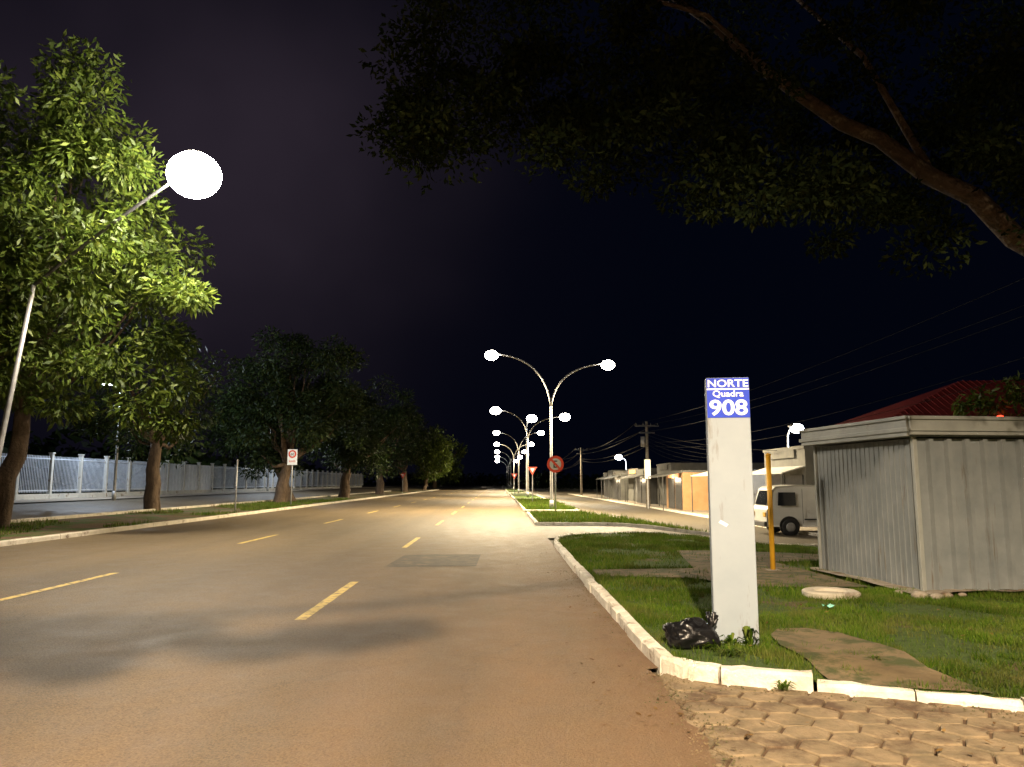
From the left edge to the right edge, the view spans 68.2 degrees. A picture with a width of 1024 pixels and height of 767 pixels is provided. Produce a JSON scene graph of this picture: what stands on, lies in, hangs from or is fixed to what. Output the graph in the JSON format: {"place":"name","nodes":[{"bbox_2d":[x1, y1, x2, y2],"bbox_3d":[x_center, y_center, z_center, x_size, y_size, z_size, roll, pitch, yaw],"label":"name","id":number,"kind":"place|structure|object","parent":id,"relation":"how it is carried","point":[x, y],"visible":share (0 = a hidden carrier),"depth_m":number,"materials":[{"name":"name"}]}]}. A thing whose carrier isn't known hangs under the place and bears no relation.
{"place":"outdoors","nodes":[
{"label":"outdoors","id":0,"kind":"place"},
{"bbox_2d":[14,487,375,502],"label":"sidewalk","id":1,"kind":"structure","parent":0,"point":[59,499],"depth_m":48.92,"materials":[{"name":"concrete"}]},
{"bbox_2d":[11,486,431,519],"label":"service road","id":2,"kind":"structure","parent":0,"point":[33,510],"depth_m":41.34,"materials":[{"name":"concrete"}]},
{"bbox_2d":[0,485,717,766],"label":"road","id":3,"kind":"structure","parent":0,"point":[171,654],"depth_m":7.16,"materials":[{"name":"asphalt"}]},
{"bbox_2d":[0,490,486,619],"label":"lane markings","id":4,"kind":"object","parent":3,"relation":"on","point":[317,607],"visible":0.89,"depth_m":11.06,"materials":[{"name":"yellow paint"}]},
{"bbox_2d":[385,554,480,566],"bbox_3d":[-1.551,3.628,15.561,1.770,0.001,2.650,0,-7,-1],"label":"road patch","id":5,"kind":"object","parent":3,"relation":"on","point":[432,560],"visible":1,"depth_m":15.45,"materials":[{"name":"asphalt"}]},
{"bbox_2d":[4,543,1023,753],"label":"fallen leaves","id":6,"kind":"object","parent":3,"relation":"on","point":[662,695],"visible":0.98,"depth_m":5.79,"materials":[{"name":"brown plant"}]},
{"bbox_2d":[14,483,937,691],"bbox_3d":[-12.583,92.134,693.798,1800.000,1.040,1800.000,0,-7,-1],"label":"ground","id":7,"kind":"structure","parent":0,"point":[597,491],"depth_m":152.69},
{"bbox_2d":[1,457,136,492],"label":"walls","id":8,"kind":"structure","parent":7,"relation":"on","point":[83,481],"depth_m":75.54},
{"bbox_2d":[1,453,113,461],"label":"roof","id":9,"kind":"structure","parent":8,"relation":"on","point":[111,460],"depth_m":74.03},
{"bbox_2d":[20,467,122,479],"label":"windows","id":10,"kind":"structure","parent":8,"relation":"attached to","point":[86,475],"depth_m":74.96,"materials":[{"name":"glass"}]},
{"bbox_2d":[103,383,119,500],"bbox_3d":[-23.255,3.314,43.526,1.391,6.900,0.326,0,-7,-1],"label":"street lamp","id":11,"kind":"object","parent":7,"relation":"on","point":[114,494],"visible":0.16,"depth_m":43.22,"materials":[{"name":"metal"}]},
{"bbox_2d":[0,452,362,499],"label":"perimeter fence","id":12,"kind":"object","parent":7,"relation":"on","point":[191,479],"visible":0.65,"depth_m":56.24,"materials":[{"name":"metal"}]},
{"bbox_2d":[11,490,390,522],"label":"service road kerb","id":13,"kind":"structure","parent":7,"relation":"on","point":[85,515],"depth_m":33.95,"materials":[{"name":"concrete"}]},
{"bbox_2d":[0,489,427,540],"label":"verge","id":14,"kind":"structure","parent":7,"relation":"on","point":[84,523],"depth_m":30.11,"materials":[{"name":"plant"}]},
{"bbox_2d":[0,29,220,527],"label":"mango tree","id":15,"kind":"object","parent":14,"relation":"on","point":[77,151],"visible":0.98,"depth_m":22.37,"materials":[{"name":"green plant"}]},
{"bbox_2d":[0,149,221,458],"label":"street lamp","id":16,"kind":"object","parent":14,"relation":"on","point":[193,173],"visible":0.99,"depth_m":19.75,"materials":[{"name":"metal"}]},
{"bbox_2d":[64,297,246,510],"bbox_3d":[-18.360,0.947,38.024,8.848,11.169,9.286,0,-7,-1],"label":"mango tree","id":17,"kind":"object","parent":14,"relation":"on","point":[151,498],"visible":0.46,"depth_m":37.32,"materials":[{"name":"green plant"}]},
{"bbox_2d":[234,459,237,511],"bbox_3d":[-13.999,5.236,38.400,0.092,2.760,0.092,-3,-8,21],"label":"metal post","id":18,"kind":"object","parent":14,"relation":"on","point":[236,484],"visible":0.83,"depth_m":38.38,"materials":[{"name":"metal"}]},
{"bbox_2d":[194,373,333,501],"bbox_3d":[-19.217,4.014,58.816,10.263,10.571,8.790,2,-8,-18],"label":"street tree","id":19,"kind":"object","parent":14,"relation":"on","point":[218,433],"visible":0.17,"depth_m":57.31,"materials":[{"name":"green plant"}]},
{"bbox_2d":[214,324,370,502],"bbox_3d":[-15.813,2.267,54.631,11.174,12.952,10.762,0,-7,-1],"label":"street tree","id":20,"kind":"object","parent":14,"relation":"on","point":[343,400],"visible":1,"depth_m":53.20,"materials":[{"name":"green plant"}]},
{"bbox_2d":[287,449,297,504],"bbox_3d":[-14.078,6.063,48.357,0.620,3.700,0.110,0,-7,-1],"label":"speed limit sign","id":21,"kind":"object","parent":14,"relation":"on","point":[292,457],"visible":0.99,"depth_m":48.47,"materials":[{"name":"metal"}]},
{"bbox_2d":[301,372,413,496],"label":"street tree","id":22,"kind":"object","parent":14,"relation":"on","point":[348,459],"visible":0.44,"depth_m":74.66,"materials":[{"name":"green plant"}]},
{"bbox_2d":[352,387,423,493],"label":"street tree","id":23,"kind":"object","parent":14,"relation":"on","point":[394,411],"visible":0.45,"depth_m":95.86,"materials":[{"name":"green plant"}]},
{"bbox_2d":[378,402,447,491],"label":"street tree","id":24,"kind":"object","parent":14,"relation":"on","point":[417,452],"visible":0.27,"depth_m":120.62,"materials":[{"name":"green plant"}]},
{"bbox_2d":[402,428,457,489],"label":"street tree","id":25,"kind":"object","parent":14,"relation":"on","point":[443,456],"visible":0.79,"depth_m":146.68,"materials":[{"name":"green plant"}]},
{"bbox_2d":[0,489,438,546],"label":"roadside kerb","id":26,"kind":"structure","parent":7,"relation":"on","point":[62,536],"depth_m":26.48,"materials":[{"name":"concrete"}]},
{"bbox_2d":[267,463,268,490],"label":"street lamp","id":27,"kind":"object","parent":7,"relation":"on","point":[268,481],"visible":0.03,"depth_m":78.83,"materials":[{"name":"metal"}]},
{"bbox_2d":[2,423,612,493],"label":"distant trees","id":28,"kind":"object","parent":7,"relation":"on","point":[542,479],"visible":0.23,"depth_m":97.59,"materials":[{"name":"green plant"}]},
{"bbox_2d":[412,436,467,488],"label":"street tree","id":29,"kind":"object","parent":7,"relation":"on","point":[451,476],"visible":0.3,"depth_m":178.64,"materials":[{"name":"green plant"}]},
{"bbox_2d":[554,531,817,693],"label":"kerb","id":30,"kind":"structure","parent":7,"relation":"on","point":[658,655],"depth_m":6.29,"materials":[{"name":"concrete"}]},
{"bbox_2d":[568,493,817,536],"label":"sidewalk kerb","id":31,"kind":"structure","parent":7,"relation":"on","point":[799,532],"depth_m":49.65,"materials":[{"name":"concrete"}]},
{"bbox_2d":[565,533,1023,698],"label":"grass plot","id":32,"kind":"object","parent":7,"relation":"on","point":[898,639],"depth_m":7.77,"materials":[{"name":"plant"}]},
{"bbox_2d":[346,0,1023,280],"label":"canopy tree","id":33,"kind":"object","parent":32,"relation":"on","point":[419,112],"visible":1,"depth_m":7.98,"materials":[{"name":"green plant"}]},
{"bbox_2d":[662,611,721,648],"bbox_3d":[1.645,2.247,6.952,0.519,0.304,0.359,0,-7,-1],"label":"trash bag","id":34,"kind":"object","parent":32,"relation":"on","point":[688,633],"visible":0.96,"depth_m":6.83,"materials":[{"name":"black plastic"}]},
{"bbox_2d":[703,640,728,650],"bbox_3d":[1.828,2.349,6.787,0.315,0.098,0.299,0,-7,-1],"label":"weed plant","id":35,"kind":"object","parent":32,"relation":"on","point":[714,646],"visible":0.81,"depth_m":6.76,"materials":[{"name":"green plant"}]},
{"bbox_2d":[710,644,747,658],"bbox_3d":[1.877,2.316,6.527,0.393,0.098,0.382,0,-7,-1],"label":"weed plant","id":36,"kind":"object","parent":32,"relation":"on","point":[725,651],"visible":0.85,"depth_m":6.51,"materials":[{"name":"green plant"}]},
{"bbox_2d":[704,377,758,645],"bbox_3d":[2.103,1.250,7.258,0.505,2.620,0.240,-1,-8,8],"label":"street sign totem","id":37,"kind":"object","parent":32,"relation":"on","point":[731,524],"visible":0.97,"depth_m":7.20,"materials":[{"name":"white paint"}]},
{"bbox_2d":[719,632,748,645],"bbox_3d":[2.023,2.359,6.938,0.265,0.119,0.276,4,-8,-26],"label":"weed plant","id":38,"kind":"object","parent":32,"relation":"on","point":[729,638],"visible":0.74,"depth_m":6.94,"materials":[{"name":"green plant"}]},
{"bbox_2d":[557,530,914,595],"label":"lawn grass","id":39,"kind":"structure","parent":32,"relation":"on","point":[658,538],"depth_m":15.01,"materials":[{"name":"plant"}]},
{"bbox_2d":[742,626,760,646],"bbox_3d":[2.195,2.322,6.921,0.190,0.188,0.172,-3,-8,22],"label":"weed plant","id":40,"kind":"object","parent":32,"relation":"on","point":[748,631],"visible":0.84,"depth_m":6.91,"materials":[{"name":"green plant"}]},
{"bbox_2d":[765,453,781,570],"bbox_3d":[4.444,2.228,13.003,0.220,2.050,0.220,0,-7,-1],"label":"yellow post","id":41,"kind":"object","parent":32,"relation":"on","point":[770,513],"visible":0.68,"depth_m":12.97,"materials":[{"name":"metal"}]},
{"bbox_2d":[802,587,860,599],"bbox_3d":[4.239,2.785,10.052,0.720,0.080,0.720,0,-7,-1],"label":"manhole ring","id":42,"kind":"object","parent":32,"relation":"on","point":[823,592],"visible":0.94,"depth_m":9.93,"materials":[{"name":"concrete"}]},
{"bbox_2d":[770,628,992,692],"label":"concrete path","id":43,"kind":"structure","parent":32,"relation":"on","point":[885,671],"depth_m":6.34,"materials":[{"name":"concrete"}]},
{"bbox_2d":[866,655,888,660],"bbox_3d":[3.071,2.325,6.398,0.217,0.047,0.171,3,-8,-19],"label":"weed plant","id":44,"kind":"object","parent":43,"relation":"on","point":[873,656],"visible":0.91,"depth_m":6.41,"materials":[{"name":"green plant"}]},
{"bbox_2d":[798,415,1023,598],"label":"metal kiosk","id":45,"kind":"object","parent":32,"relation":"on","point":[934,505],"visible":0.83,"depth_m":10.44,"materials":[{"name":"metal"}]},
{"bbox_2d":[951,371,1023,416],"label":"shrub","id":46,"kind":"object","parent":32,"relation":"on","point":[984,410],"visible":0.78,"depth_m":14.25,"materials":[{"name":"green plant"}]},
{"bbox_2d":[672,690,1023,766],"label":"paver bed","id":47,"kind":"object","parent":7,"relation":"on","point":[906,759],"visible":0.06,"depth_m":4.89,"materials":[{"name":"soil"}]},
{"bbox_2d":[659,674,1023,766],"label":"hexagonal pavers","id":48,"kind":"object","parent":47,"relation":"on","point":[917,749],"visible":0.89,"depth_m":4.93,"materials":[{"name":"concrete"}]},
{"bbox_2d":[772,679,797,690],"bbox_3d":[2.098,2.332,5.843,0.219,0.070,0.200,0,-7,-1],"label":"weed plant","id":49,"kind":"object","parent":48,"relation":"on","point":[784,685],"visible":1,"depth_m":5.82,"materials":[{"name":"green plant"}]},
{"bbox_2d":[564,571,1022,766],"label":"gravel","id":50,"kind":"structure","parent":48,"relation":"on","point":[702,738],"depth_m":5.41,"materials":[{"name":"gravel"}]},
{"bbox_2d":[817,679,1023,712],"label":"dropped kerb","id":51,"kind":"structure","parent":47,"relation":"on","point":[852,689],"depth_m":5.60,"materials":[{"name":"concrete"}]},
{"bbox_2d":[0,0,1023,482],"label":"sky","id":52,"kind":"structure","parent":0,"point":[309,232],"materials":[{"name":"black"}]},
{"bbox_2d":[506,489,524,491],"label":"median","id":53,"kind":"object","parent":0,"point":[511,490],"visible":0.69,"depth_m":139.54,"materials":[{"name":"green plant"}]},
{"bbox_2d":[494,442,533,489],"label":"street lamp","id":54,"kind":"object","parent":53,"relation":"on","point":[498,444],"visible":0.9,"depth_m":145.46,"materials":[{"name":"metal"}]},
{"bbox_2d":[493,431,543,492],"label":"street lamp","id":55,"kind":"object","parent":53,"relation":"on","point":[498,432],"visible":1,"depth_m":111.67,"materials":[{"name":"metal"}]},
{"bbox_2d":[510,493,543,498],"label":"median","id":56,"kind":"object","parent":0,"point":[519,495],"visible":0.77,"depth_m":80.92,"materials":[{"name":"green plant"}]},
{"bbox_2d":[490,407,569,496],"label":"street lamp","id":57,"kind":"object","parent":56,"relation":"on","point":[497,410],"visible":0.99,"depth_m":76.91,"materials":[{"name":"metal"}]},
{"bbox_2d":[526,415,536,495],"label":"street lamp","id":58,"kind":"object","parent":56,"relation":"on","point":[531,418],"visible":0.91,"depth_m":85.80,"materials":[{"name":"metal"}]},
{"bbox_2d":[502,486,817,543],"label":"side road","id":59,"kind":"structure","parent":0,"point":[587,504],"depth_m":39.76,"materials":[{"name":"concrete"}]},
{"bbox_2d":[495,455,521,487],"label":"street lamp","id":60,"kind":"object","parent":59,"relation":"on","point":[497,457],"visible":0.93,"depth_m":218.61,"materials":[{"name":"metal"}]},
{"bbox_2d":[495,450,525,488],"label":"street lamp","id":61,"kind":"object","parent":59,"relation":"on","point":[498,451],"visible":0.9,"depth_m":181.10,"materials":[{"name":"metal"}]},
{"bbox_2d":[509,493,545,499],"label":"median kerb","id":62,"kind":"structure","parent":59,"relation":"on","point":[524,498],"depth_m":74.23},
{"bbox_2d":[515,500,579,511],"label":"median kerb","id":63,"kind":"structure","parent":59,"relation":"on","point":[523,508],"depth_m":40.95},
{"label":"median","id":64,"kind":"structure","parent":63,"relation":"on","visible":0},
{"bbox_2d":[528,467,536,500],"bbox_3d":[1.557,7.756,57.500,0.720,2.809,0.104,0,-7,-1],"label":"yield sign","id":65,"kind":"object","parent":64,"relation":"on","point":[532,470],"visible":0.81,"depth_m":57.59,"materials":[{"name":"metal"}]},
{"bbox_2d":[485,350,614,508],"bbox_3d":[2.177,2.634,43.068,7.492,9.131,0.720,0,-7,-1],"label":"street lamp","id":66,"kind":"object","parent":64,"relation":"on","point":[605,365],"visible":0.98,"depth_m":43.30,"materials":[{"name":"metal"}]},
{"bbox_2d":[527,512,709,535],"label":"median kerb","id":67,"kind":"structure","parent":59,"relation":"on","point":[537,523],"depth_m":27.92,"materials":[{"name":"concrete"}]},
{"bbox_2d":[635,421,658,507],"bbox_3d":[10.720,6.407,59.877,1.900,6.800,0.400,0,-7,-1],"label":"utility pole","id":68,"kind":"object","parent":59,"relation":"on","point":[644,442],"visible":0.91,"depth_m":59.98,"materials":[{"name":"concrete"}]},
{"bbox_2d":[644,459,650,508],"bbox_3d":[10.356,7.659,57.684,0.500,3.750,0.130,0,-7,-1],"label":"lit billboard","id":69,"kind":"object","parent":59,"relation":"on","point":[647,467],"visible":1,"depth_m":57.74,"materials":[{"name":"metal"}]},
{"bbox_2d":[754,485,816,534],"bbox_3d":[11.766,4.954,29.675,4.390,1.940,1.890,0,-7,-1],"label":"parked van","id":70,"kind":"object","parent":59,"relation":"on","point":[794,508],"visible":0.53,"depth_m":28.90,"materials":[{"name":"white metal"}]},
{"bbox_2d":[575,494,816,532],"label":"shop sidewalk","id":71,"kind":"structure","parent":0,"point":[808,529],"depth_m":55.35,"materials":[{"name":"concrete"}]},
{"bbox_2d":[575,448,582,495],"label":"utility pole","id":72,"kind":"object","parent":71,"relation":"on","point":[581,489],"visible":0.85,"depth_m":109.32,"materials":[{"name":"concrete"}]},
{"bbox_2d":[563,278,1023,468],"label":"overhead wires","id":73,"kind":"object","parent":72,"relation":"attached to","point":[812,389],"visible":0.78,"depth_m":28.59,"materials":[{"name":"metal"}]},
{"bbox_2d":[608,471,627,482],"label":"walls","id":74,"kind":"structure","parent":71,"relation":"on","point":[619,472],"depth_m":89.45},
{"bbox_2d":[609,480,612,497],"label":"roller doors","id":75,"kind":"structure","parent":74,"relation":"attached to","point":[610,489],"depth_m":92.09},
{"bbox_2d":[612,476,628,499],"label":"walls","id":76,"kind":"structure","parent":71,"relation":"on","point":[624,481],"depth_m":81.06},
{"bbox_2d":[614,479,620,499],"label":"roller doors","id":77,"kind":"structure","parent":76,"relation":"attached to","point":[616,487],"depth_m":83.37,"materials":[{"name":"metal"}]},
{"bbox_2d":[615,455,626,469],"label":"street lamp","id":78,"kind":"object","parent":71,"relation":"on","point":[618,456],"visible":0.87,"depth_m":91.64,"materials":[{"name":"metal"}]},
{"bbox_2d":[618,479,627,501],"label":"awning posts","id":79,"kind":"object","parent":71,"relation":"on","point":[618,491],"visible":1,"depth_m":80.02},
{"bbox_2d":[628,470,635,500],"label":"walls","id":80,"kind":"structure","parent":71,"relation":"on","point":[629,484],"depth_m":79.68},
{"bbox_2d":[630,479,635,500],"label":"roller doors","id":81,"kind":"structure","parent":80,"relation":"attached to","point":[632,493],"depth_m":77.57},
{"bbox_2d":[625,474,643,477],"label":"awning","id":82,"kind":"object","parent":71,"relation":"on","point":[634,476],"visible":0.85,"depth_m":68.97,"materials":[{"name":"metal"}]},
{"bbox_2d":[636,470,657,503],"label":"walls","id":83,"kind":"structure","parent":71,"relation":"on","point":[653,492],"depth_m":67.13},
{"bbox_2d":[637,479,645,502],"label":"roller doors","id":84,"kind":"structure","parent":83,"relation":"attached to","point":[641,486],"depth_m":69.42,"materials":[{"name":"metal"}]},
{"bbox_2d":[648,477,663,509],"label":"awning posts","id":85,"kind":"object","parent":71,"relation":"on","point":[662,491],"visible":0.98,"depth_m":52.44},
{"bbox_2d":[666,472,708,509],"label":"walls","id":86,"kind":"structure","parent":71,"relation":"on","point":[699,488],"depth_m":52.24,"materials":[{"name":"paint"}]},
{"bbox_2d":[648,472,681,476],"bbox_3d":[11.056,6.616,54.946,1.432,0.350,5.087,0,-7,-1],"label":"awning","id":87,"kind":"object","parent":86,"relation":"attached to","point":[664,474],"visible":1,"depth_m":54.11,"materials":[{"name":"metal"}]},
{"bbox_2d":[668,473,678,477],"bbox_3d":[11.711,6.675,54.950,0.080,0.360,3.172,0,-7,-1],"label":"signboard","id":88,"kind":"object","parent":86,"relation":"attached to","point":[674,476],"visible":0.79,"depth_m":54.39,"materials":[{"name":"orange"}]},
{"bbox_2d":[668,478,682,509],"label":"roller doors","id":89,"kind":"structure","parent":86,"relation":"attached to","point":[675,490],"depth_m":54.27,"materials":[{"name":"metal"}]},
{"bbox_2d":[665,470,706,472],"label":"parapet","id":90,"kind":"structure","parent":86,"relation":"on","point":[687,471],"depth_m":52.40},
{"bbox_2d":[691,472,707,475],"bbox_3d":[12.165,5.385,45.524,1.241,0.350,6.554,0,-7,-1],"label":"awning","id":91,"kind":"object","parent":86,"relation":"attached to","point":[703,474],"visible":0.31,"depth_m":47.10,"materials":[{"name":"metal"}]},
{"bbox_2d":[691,476,692,511],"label":"awning posts","id":92,"kind":"object","parent":71,"relation":"on","point":[692,494],"visible":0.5,"depth_m":48.46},
{"bbox_2d":[657,464,764,504],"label":"walls","id":93,"kind":"structure","parent":71,"relation":"on","point":[674,467],"depth_m":61.24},
{"bbox_2d":[659,478,666,504],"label":"roller doors","id":94,"kind":"structure","parent":93,"relation":"attached to","point":[663,494],"depth_m":63.72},
{"bbox_2d":[658,465,667,469],"bbox_3d":[12.754,7.099,63.932,0.080,0.360,3.357,0,-7,-1],"label":"signboard","id":95,"kind":"object","parent":93,"relation":"attached to","point":[663,467],"visible":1,"depth_m":63.53},
{"bbox_2d":[656,463,763,465],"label":"parapet","id":96,"kind":"structure","parent":93,"relation":"on","point":[700,463],"depth_m":61.32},
{"bbox_2d":[753,474,764,504],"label":"walls","id":97,"kind":"structure","parent":71,"relation":"on","point":[758,481],"depth_m":42.15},
{"bbox_2d":[764,448,814,485],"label":"walls","id":98,"kind":"structure","parent":71,"relation":"on","point":[804,457],"depth_m":34.12,"materials":[{"name":"paint"}]},
{"bbox_2d":[752,466,804,474],"bbox_3d":[12.447,4.156,36.113,1.050,0.350,5.035,0,-7,-1],"label":"awning","id":99,"kind":"object","parent":98,"relation":"attached to","point":[777,470],"visible":0.85,"depth_m":35.09,"materials":[{"name":"metal"}]},
{"bbox_2d":[769,450,794,458],"bbox_3d":[12.913,3.410,36.219,0.080,0.360,3.141,0,-7,-1],"label":"signboard","id":100,"kind":"object","parent":98,"relation":"attached to","point":[783,454],"visible":0.86,"depth_m":35.95},
{"bbox_2d":[772,475,803,484],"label":"roller doors","id":101,"kind":"structure","parent":98,"relation":"attached to","point":[791,480],"depth_m":35.30,"materials":[{"name":"metal"}]},
{"bbox_2d":[763,445,820,452],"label":"parapet","id":102,"kind":"structure","parent":98,"relation":"on","point":[787,448],"depth_m":35.34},
{"bbox_2d":[787,424,803,446],"bbox_3d":[14.323,4.535,37.951,0.860,5.034,0.606,4,-8,-27],"label":"street lamp","id":103,"kind":"object","parent":71,"relation":"on","point":[794,428],"visible":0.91,"depth_m":38.14,"materials":[{"name":"metal"}]},
{"bbox_2d":[594,550,866,586],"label":"pavement","id":104,"kind":"structure","parent":0,"point":[700,562],"depth_m":12.51,"materials":[{"name":"concrete"}]},
{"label":"median","id":105,"kind":"structure","parent":0,"visible":0},
{"bbox_2d":[547,456,563,510],"bbox_3d":[2.167,5.063,37.687,0.840,2.920,0.109,0,-7,-1],"label":"no parking sign","id":106,"kind":"object","parent":105,"relation":"on","point":[555,464],"visible":0.98,"depth_m":37.77,"materials":[{"name":"metal"}]},
{"bbox_2d":[516,497,708,531],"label":"median grass","id":107,"kind":"structure","parent":105,"relation":"on","point":[537,504],"depth_m":32.12,"materials":[{"name":"plant"}]},
{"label":"walls","id":108,"kind":"object","parent":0,"visible":0},
{"bbox_2d":[604,480,608,496],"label":"roller doors","id":109,"kind":"structure","parent":108,"relation":"attached to","point":[606,483],"depth_m":98.03,"materials":[{"name":"metal"}]},
{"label":"walls","id":110,"kind":"object","parent":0,"visible":0},
{"bbox_2d":[835,380,1023,424],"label":"roof","id":111,"kind":"structure","parent":110,"relation":"on","point":[908,402],"depth_m":25.62,"materials":[{"name":"tile"}]},
{"bbox_2d":[894,380,1017,416],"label":"roof ribs","id":112,"kind":"object","parent":111,"relation":"attached to","point":[946,400],"visible":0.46,"depth_m":25.28,"materials":[{"name":"tile"}]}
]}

